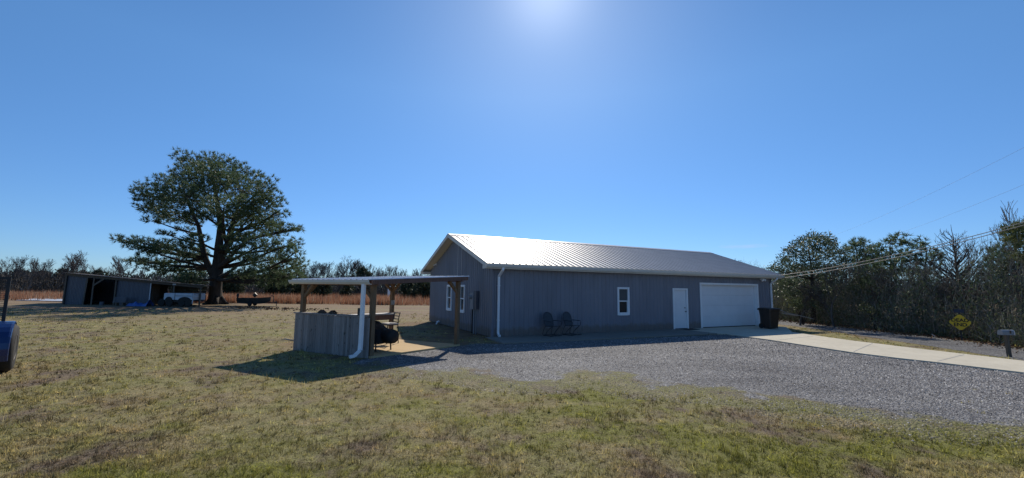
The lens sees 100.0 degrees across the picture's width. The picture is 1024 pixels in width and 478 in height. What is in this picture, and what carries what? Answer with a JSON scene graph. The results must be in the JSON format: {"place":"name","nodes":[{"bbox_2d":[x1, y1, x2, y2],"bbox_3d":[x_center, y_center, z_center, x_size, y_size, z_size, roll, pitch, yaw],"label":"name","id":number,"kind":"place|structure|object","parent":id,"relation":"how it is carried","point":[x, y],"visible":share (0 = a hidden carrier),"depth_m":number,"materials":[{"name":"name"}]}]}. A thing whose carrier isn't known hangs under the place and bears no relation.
{"place":"outdoors","nodes":[
{"label":"outdoors","id":0,"kind":"place"},
{"bbox_2d":[0,290,1023,477],"bbox_3d":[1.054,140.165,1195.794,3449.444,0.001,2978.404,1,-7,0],"label":"ground","id":1,"kind":"structure","parent":0,"point":[410,324],"depth_m":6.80,"materials":[{"name":"green plant"}]},
{"bbox_2d":[0,257,16,290],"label":"bare tree","id":2,"kind":"object","parent":1,"relation":"on","point":[9,266],"visible":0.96,"depth_m":83.76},
{"bbox_2d":[0,277,19,371],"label":"tractor","id":3,"kind":"object","parent":1,"relation":"on","point":[9,335],"visible":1,"depth_m":9.48,"materials":[{"name":"metal"}]},
{"bbox_2d":[11,256,28,290],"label":"bare tree","id":4,"kind":"object","parent":1,"relation":"on","point":[16,268],"visible":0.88,"depth_m":90.33,"materials":[{"name":"brown plant"}]},
{"bbox_2d":[9,268,32,285],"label":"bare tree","id":5,"kind":"object","parent":1,"relation":"on","point":[20,277],"visible":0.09,"depth_m":98.66,"materials":[{"name":"brown plant"}]},
{"bbox_2d":[26,260,45,291],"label":"bare tree","id":6,"kind":"object","parent":1,"relation":"on","point":[34,266],"visible":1,"depth_m":82.13,"materials":[{"name":"brown plant"}]},
{"bbox_2d":[20,257,55,291],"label":"bare tree","id":7,"kind":"object","parent":1,"relation":"on","point":[40,265],"visible":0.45,"depth_m":95.91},
{"bbox_2d":[39,262,53,289],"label":"bare tree","id":8,"kind":"object","parent":1,"relation":"on","point":[49,274],"visible":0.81,"depth_m":87.76,"materials":[{"name":"brown plant"}]},
{"bbox_2d":[40,299,61,300],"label":"sheet metal","id":9,"kind":"object","parent":1,"relation":"on","point":[52,300],"visible":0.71,"depth_m":46.46,"materials":[{"name":"white paint"}]},
{"bbox_2d":[47,268,73,289],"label":"evergreen tree","id":10,"kind":"object","parent":1,"relation":"on","point":[59,275],"visible":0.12,"depth_m":94.76,"materials":[{"name":"green plant"}]},
{"bbox_2d":[56,253,86,281],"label":"bare tree","id":11,"kind":"object","parent":1,"relation":"on","point":[65,271],"visible":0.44,"depth_m":85.40,"materials":[{"name":"brown plant"}]},
{"bbox_2d":[62,250,86,274],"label":"bare tree","id":12,"kind":"object","parent":1,"relation":"on","point":[72,265],"visible":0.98,"depth_m":83.34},
{"bbox_2d":[68,260,89,274],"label":"bare tree","id":13,"kind":"object","parent":1,"relation":"on","point":[82,269],"visible":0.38,"depth_m":91.40,"materials":[{"name":"brown plant"}]},
{"bbox_2d":[88,266,107,274],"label":"bare tree","id":14,"kind":"object","parent":1,"relation":"on","point":[97,271],"visible":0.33,"depth_m":98.61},
{"bbox_2d":[93,269,113,275],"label":"evergreen tree","id":15,"kind":"object","parent":1,"relation":"on","point":[98,270],"visible":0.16,"depth_m":99.03,"materials":[{"name":"green plant"}]},
{"bbox_2d":[108,257,123,276],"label":"bare tree","id":16,"kind":"object","parent":1,"relation":"on","point":[118,271],"visible":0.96,"depth_m":86.52,"materials":[{"name":"brown plant"}]},
{"bbox_2d":[114,297,128,305],"bbox_3d":[-35.466,5.657,38.944,1.280,0.775,0.320,0,-7,5],"label":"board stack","id":17,"kind":"object","parent":1,"relation":"on","point":[123,300],"visible":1,"depth_m":38.87,"materials":[{"name":"wood"}]},
{"bbox_2d":[110,255,138,277],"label":"bare tree","id":18,"kind":"object","parent":1,"relation":"on","point":[127,267],"visible":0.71,"depth_m":91.73,"materials":[{"name":"brown plant"}]},
{"bbox_2d":[61,272,209,306],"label":"pole shed","id":19,"kind":"structure","parent":1,"relation":"on","point":[80,289],"depth_m":40.24,"materials":[{"name":"metal"}]},
{"bbox_2d":[126,299,153,305],"bbox_3d":[-33.364,5.722,38.605,1.950,0.604,0.900,0,-7,5],"label":"tarp","id":20,"kind":"object","parent":1,"relation":"on","point":[141,304],"visible":0.97,"depth_m":38.40,"materials":[{"name":"blue plastic"}]},
{"bbox_2d":[134,269,145,278],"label":"bare tree","id":21,"kind":"object","parent":1,"relation":"on","point":[141,274],"visible":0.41,"depth_m":100.24,"materials":[{"name":"brown plant"}]},
{"bbox_2d":[164,293,204,306],"bbox_3d":[-29.660,5.546,39.170,3.109,1.200,1.525,0,-7,5],"label":"utility trailer","id":22,"kind":"object","parent":1,"relation":"on","point":[184,299],"visible":1,"depth_m":38.49,"materials":[{"name":"white paint"}]},
{"bbox_2d":[165,270,209,292],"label":"evergreen tree","id":23,"kind":"object","parent":1,"relation":"on","point":[190,281],"visible":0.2,"depth_m":72.83,"materials":[{"name":"green plant"}]},
{"bbox_2d":[109,147,309,304],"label":"pine tree","id":24,"kind":"object","parent":1,"relation":"on","point":[243,210],"visible":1,"depth_m":42.28,"materials":[{"name":"green plant"}]},
{"bbox_2d":[222,274,246,294],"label":"evergreen tree","id":25,"kind":"object","parent":1,"relation":"on","point":[233,288],"visible":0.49,"depth_m":76.16,"materials":[{"name":"green plant"}]},
{"bbox_2d":[236,292,276,305],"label":"flatbed trailer","id":26,"kind":"object","parent":1,"relation":"on","point":[251,301],"visible":0.98,"depth_m":41.45,"materials":[{"name":"metal"}]},
{"bbox_2d":[220,306,328,311],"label":"leaf litter","id":27,"kind":"object","parent":1,"relation":"on","point":[267,308],"visible":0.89,"depth_m":36.77,"materials":[{"name":"brown plant"}]},
{"bbox_2d":[255,269,295,294],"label":"evergreen tree","id":28,"kind":"object","parent":1,"relation":"on","point":[272,290],"visible":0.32,"depth_m":78.37,"materials":[{"name":"green plant"}]},
{"bbox_2d":[284,274,309,295],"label":"evergreen tree","id":29,"kind":"object","parent":1,"relation":"on","point":[297,290],"visible":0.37,"depth_m":80.84,"materials":[{"name":"green plant"}]},
{"bbox_2d":[307,262,324,277],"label":"bare tree","id":30,"kind":"object","parent":1,"relation":"on","point":[314,269],"visible":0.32,"depth_m":109.97,"materials":[{"name":"brown plant"}]},
{"bbox_2d":[308,261,329,277],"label":"bare tree","id":31,"kind":"object","parent":1,"relation":"on","point":[314,272],"visible":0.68,"depth_m":99.68,"materials":[{"name":"brown plant"}]},
{"bbox_2d":[309,277,332,296],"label":"evergreen tree","id":32,"kind":"object","parent":1,"relation":"on","point":[325,289],"visible":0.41,"depth_m":64.99,"materials":[{"name":"green plant"}]},
{"bbox_2d":[314,262,333,277],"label":"bare tree","id":33,"kind":"object","parent":1,"relation":"on","point":[325,272],"visible":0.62,"depth_m":104.12,"materials":[{"name":"brown plant"}]},
{"bbox_2d":[327,264,339,277],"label":"bare tree","id":34,"kind":"object","parent":1,"relation":"on","point":[332,271],"visible":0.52,"depth_m":104.76,"materials":[{"name":"brown plant"}]},
{"bbox_2d":[334,262,345,287],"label":"bare tree","id":35,"kind":"object","parent":1,"relation":"on","point":[340,271],"visible":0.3,"depth_m":100.27,"materials":[{"name":"brown plant"}]},
{"bbox_2d":[339,285,355,296],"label":"evergreen tree","id":36,"kind":"object","parent":1,"relation":"on","point":[343,292],"visible":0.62,"depth_m":64.97,"materials":[{"name":"green plant"}]},
{"bbox_2d":[337,256,359,276],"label":"bare tree","id":37,"kind":"object","parent":1,"relation":"on","point":[349,265],"visible":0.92,"depth_m":97.70,"materials":[{"name":"brown plant"}]},
{"bbox_2d":[348,260,368,276],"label":"bare tree","id":38,"kind":"object","parent":1,"relation":"on","point":[353,263],"visible":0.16,"depth_m":108.73,"materials":[{"name":"brown plant"}]},
{"bbox_2d":[348,266,371,295],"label":"evergreen tree","id":39,"kind":"object","parent":1,"relation":"on","point":[361,272],"visible":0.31,"depth_m":90.99,"materials":[{"name":"green plant"}]},
{"bbox_2d":[379,265,397,285],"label":"bare tree","id":40,"kind":"object","parent":1,"relation":"on","point":[390,270],"visible":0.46,"depth_m":99.23,"materials":[{"name":"brown plant"}]},
{"bbox_2d":[398,283,417,298],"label":"evergreen tree","id":41,"kind":"object","parent":1,"relation":"on","point":[403,289],"visible":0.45,"depth_m":62.92,"materials":[{"name":"green plant"}]},
{"bbox_2d":[368,339,459,357],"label":"patio slab","id":42,"kind":"structure","parent":1,"relation":"on","point":[401,347],"depth_m":14.01,"materials":[{"name":"beige concrete"}]},
{"bbox_2d":[288,276,468,358],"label":"bar pavilion","id":43,"kind":"structure","parent":42,"relation":"on","point":[351,335],"depth_m":12.89,"materials":[{"name":"white paint"}]},
{"bbox_2d":[374,321,398,351],"bbox_3d":[-4.238,3.008,13.401,1.589,0.872,0.779,-3,-8,32],"label":"covered grill","id":44,"kind":"object","parent":42,"relation":"on","point":[383,334],"visible":0.61,"depth_m":13.00,"materials":[{"name":"fabric"}]},
{"bbox_2d":[382,312,400,343],"bbox_3d":[-4.246,3.100,15.048,0.500,1.065,0.440,7,-9,-42],"label":"bar chair","id":45,"kind":"object","parent":42,"relation":"on","point":[390,323],"visible":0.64,"depth_m":15.03,"materials":[{"name":"metal"}]},
{"bbox_2d":[404,282,429,298],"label":"evergreen tree","id":46,"kind":"object","parent":1,"relation":"on","point":[423,290],"visible":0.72,"depth_m":60.54,"materials":[{"name":"green plant"}]},
{"bbox_2d":[0,289,834,308],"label":"broomsedge","id":47,"kind":"object","parent":1,"relation":"on","point":[332,298],"visible":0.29,"depth_m":49.87,"materials":[{"name":"plant"}]},
{"bbox_2d":[0,270,850,297],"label":"wood","id":48,"kind":"object","parent":1,"relation":"on","point":[179,273],"visible":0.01,"depth_m":107.27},
{"bbox_2d":[0,267,1016,303],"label":"thicket","id":49,"kind":"object","parent":1,"relation":"on","point":[38,284],"visible":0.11,"depth_m":87.84,"materials":[{"name":"brown plant"}]},
{"bbox_2d":[421,233,783,336],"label":"metal building","id":50,"kind":"structure","parent":1,"relation":"on","point":[514,286],"depth_m":21.06,"materials":[{"name":"grey metal"}]},
{"bbox_2d":[446,285,451,310],"bbox_3d":[-3.269,3.071,22.510,0.118,1.340,0.770,4,-7,-26],"label":"window","id":51,"kind":"structure","parent":50,"relation":"in","point":[449,290],"depth_m":22.59,"materials":[{"name":"white paint"}]},
{"bbox_2d":[460,285,464,312],"bbox_3d":[-2.393,2.887,20.772,0.118,1.330,0.740,4,-7,-26],"label":"window","id":52,"kind":"structure","parent":50,"relation":"in","point":[462,293],"depth_m":20.76,"materials":[{"name":"white paint"}]},
{"bbox_2d":[617,287,629,314],"bbox_3d":[5.341,2.991,20.664,0.730,1.340,0.118,4,-7,-26],"label":"window","id":53,"kind":"structure","parent":50,"relation":"in","point":[623,294],"depth_m":20.68,"materials":[{"name":"white paint"}]},
{"bbox_2d":[674,290,686,327],"bbox_3d":[8.730,3.637,22.327,0.890,1.965,0.135,4,-7,-26],"label":"door","id":54,"kind":"structure","parent":50,"relation":"in","point":[679,295],"depth_m":22.36,"materials":[{"name":"metal"}]},
{"bbox_2d":[701,285,754,327],"bbox_3d":[12.161,3.763,24.245,4.660,2.304,0.040,4,-7,-26],"label":"garage door","id":55,"kind":"structure","parent":50,"relation":"in","point":[715,298],"depth_m":24.23,"materials":[{"name":"metal"}]},
{"bbox_2d":[785,222,1023,274],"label":"service cable","id":56,"kind":"object","parent":50,"relation":"attached to","point":[913,250],"visible":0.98,"depth_m":19.77,"materials":[{"name":"black rubber"}]},
{"bbox_2d":[785,225,1023,277],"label":"service cable","id":57,"kind":"object","parent":50,"relation":"attached to","point":[912,253],"visible":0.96,"depth_m":19.72,"materials":[{"name":"black rubber"}]},
{"bbox_2d":[328,334,1023,448],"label":"gravel lot","id":58,"kind":"structure","parent":1,"relation":"on","point":[565,378],"depth_m":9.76,"materials":[{"name":"grey gravel"}]},
{"bbox_2d":[782,294,820,324],"bbox_3d":[18.000,4.282,26.643,1.559,2.201,1.863,3,-7,-19],"label":"bush","id":59,"kind":"object","parent":1,"relation":"on","point":[803,319],"visible":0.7,"depth_m":26.61,"materials":[{"name":"green plant"}]},
{"bbox_2d":[764,228,854,322],"bbox_3d":[19.451,2.504,28.594,8.423,6.348,4.905,6,-9,-41],"label":"magnolia tree","id":60,"kind":"object","parent":1,"relation":"on","point":[822,241],"visible":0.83,"depth_m":27.91,"materials":[{"name":"green plant"}]},
{"bbox_2d":[798,262,865,326],"bbox_3d":[19.067,3.225,25.625,3.372,3.991,1.802,-4,-8,36],"label":"bare tree","id":61,"kind":"object","parent":1,"relation":"on","point":[824,300],"visible":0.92,"depth_m":25.69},
{"bbox_2d":[842,235,877,316],"bbox_3d":[25.291,2.897,30.963,2.296,6.232,4.908,-5,-8,39],"label":"pine tree","id":62,"kind":"object","parent":1,"relation":"on","point":[853,243],"visible":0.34,"depth_m":30.21,"materials":[{"name":"green plant"}]},
{"bbox_2d":[841,245,880,298],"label":"bare tree","id":63,"kind":"object","parent":1,"relation":"on","point":[861,260],"visible":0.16,"depth_m":29.59,"materials":[{"name":"plant"}]},
{"bbox_2d":[851,271,876,322],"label":"young pine","id":64,"kind":"object","parent":1,"relation":"on","point":[861,283],"visible":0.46,"depth_m":26.97,"materials":[{"name":"green plant"}]},
{"bbox_2d":[858,303,882,329],"bbox_3d":[20.221,4.332,24.125,1.303,1.578,1.609,-3,-8,31],"label":"bush","id":65,"kind":"object","parent":1,"relation":"on","point":[869,312],"visible":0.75,"depth_m":23.85,"materials":[{"name":"green plant"}]},
{"bbox_2d":[854,266,898,322],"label":"bare tree","id":66,"kind":"object","parent":1,"relation":"on","point":[876,295],"visible":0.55,"depth_m":24.69,"materials":[{"name":"brown plant"}]},
{"bbox_2d":[744,224,1023,346],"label":"roadside thicket","id":67,"kind":"object","parent":1,"relation":"on","point":[940,319],"visible":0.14,"depth_m":21.93,"materials":[{"name":"green plant"}]},
{"bbox_2d":[860,230,916,325],"bbox_3d":[23.484,2.407,26.991,6.572,6.263,2.799,6,-8,-36],"label":"pine tree","id":68,"kind":"object","parent":1,"relation":"on","point":[894,239],"visible":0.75,"depth_m":27.08,"materials":[{"name":"green plant"}]},
{"bbox_2d":[779,310,1023,352],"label":"fallen leaves","id":69,"kind":"object","parent":1,"relation":"on","point":[928,335],"depth_m":20.81,"materials":[{"name":"brown plant"}]},
{"bbox_2d":[867,255,943,321],"bbox_3d":[22.077,2.970,24.082,3.214,4.234,2.064,-4,-8,37],"label":"bare tree","id":70,"kind":"object","parent":1,"relation":"on","point":[905,277],"visible":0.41,"depth_m":24.00,"materials":[{"name":"brown plant"}]},
{"bbox_2d":[900,235,945,298],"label":"pine tree","id":71,"kind":"object","parent":1,"relation":"on","point":[923,245],"visible":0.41,"depth_m":25.93,"materials":[{"name":"green plant"}]},
{"bbox_2d":[927,274,986,329],"bbox_3d":[21.655,3.180,20.839,2.049,3.064,2.532,-5,-9,41],"label":"bare tree","id":72,"kind":"object","parent":1,"relation":"on","point":[949,290],"visible":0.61,"depth_m":21.16,"materials":[{"name":"brown plant"}]},
{"bbox_2d":[908,228,1008,330],"bbox_3d":[23.541,2.109,23.222,4.040,5.766,3.594,1,-7,0],"label":"bare tree","id":73,"kind":"object","parent":1,"relation":"on","point":[956,265],"visible":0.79,"depth_m":23.01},
{"bbox_2d":[949,309,970,340],"bbox_3d":[19.658,3.814,18.837,0.044,1.458,0.660,7,-9,-44],"label":"dead end sign","id":74,"kind":"object","parent":1,"relation":"on","point":[959,321],"visible":0.99,"depth_m":18.84,"materials":[{"name":"metal"}]},
{"bbox_2d":[956,235,1006,316],"bbox_3d":[26.393,2.456,24.106,3.246,5.366,2.283,6,-9,-39],"label":"bare tree","id":75,"kind":"object","parent":1,"relation":"on","point":[978,259],"visible":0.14,"depth_m":24.17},
{"bbox_2d":[963,270,1023,337],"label":"bare tree","id":76,"kind":"object","parent":1,"relation":"on","point":[1018,292],"visible":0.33,"depth_m":20.38,"materials":[{"name":"brown plant"}]},
{"bbox_2d":[979,240,1023,313],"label":"pine tree","id":77,"kind":"object","parent":1,"relation":"on","point":[996,254],"visible":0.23,"depth_m":22.78,"materials":[{"name":"green plant"}]},
{"bbox_2d":[997,330,1014,356],"bbox_3d":[16.180,3.457,14.032,0.395,0.978,0.175,1,-7,0],"label":"mailbox","id":78,"kind":"object","parent":1,"relation":"on","point":[1005,333],"visible":0.94,"depth_m":14.01,"materials":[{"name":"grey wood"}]},
{"bbox_2d":[989,200,1023,314],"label":"bare tree","id":79,"kind":"object","parent":1,"relation":"on","point":[1007,221],"visible":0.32,"depth_m":22.03,"materials":[{"name":"brown plant"}]},
{"bbox_2d":[997,215,1023,310],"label":"pine tree","id":80,"kind":"object","parent":1,"relation":"on","point":[1012,232],"visible":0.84,"depth_m":20.46,"materials":[{"name":"green plant"}]},
{"bbox_2d":[0,0,1023,290],"label":"sky","id":81,"kind":"structure","parent":0,"point":[736,130],"materials":[{"name":"blue"}]},
{"bbox_2d":[485,329,716,343],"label":"walkway","id":82,"kind":"structure","parent":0,"point":[518,339],"depth_m":18.08,"materials":[{"name":"concrete"}]},
{"bbox_2d":[542,312,561,336],"bbox_3d":[1.685,3.578,18.081,0.610,0.972,0.682,6,-8,-38],"label":"patio chair","id":83,"kind":"object","parent":82,"relation":"on","point":[548,319],"visible":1,"depth_m":18.23,"materials":[{"name":"metal"}]},
{"bbox_2d":[562,312,581,335],"bbox_3d":[2.569,3.643,18.541,0.610,0.972,0.681,7,-9,-41],"label":"patio chair","id":84,"kind":"object","parent":82,"relation":"on","point":[567,318],"visible":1,"depth_m":18.65,"materials":[{"name":"metal"}]},
{"bbox_2d":[693,326,1023,373],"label":"driveway","id":85,"kind":"structure","parent":0,"point":[783,334],"depth_m":15.15,"materials":[{"name":"concrete"}]},
{"bbox_2d":[757,308,779,327],"bbox_3d":[13.822,4.254,23.099,0.850,1.110,0.855,3,-7,-20],"label":"trash bin","id":86,"kind":"object","parent":85,"relation":"on","point":[769,317],"visible":1,"depth_m":22.83,"materials":[{"name":"plastic"}]},
{"bbox_2d":[778,321,1023,360],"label":"road","id":87,"kind":"structure","parent":0,"point":[985,349],"depth_m":18.23,"materials":[{"name":"grey asphalt"}]},
{"bbox_2d":[799,284,817,325],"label":"bare tree","id":88,"kind":"object","parent":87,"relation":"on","point":[808,297],"visible":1,"depth_m":26.06,"materials":[{"name":"brown plant"}]}
]}

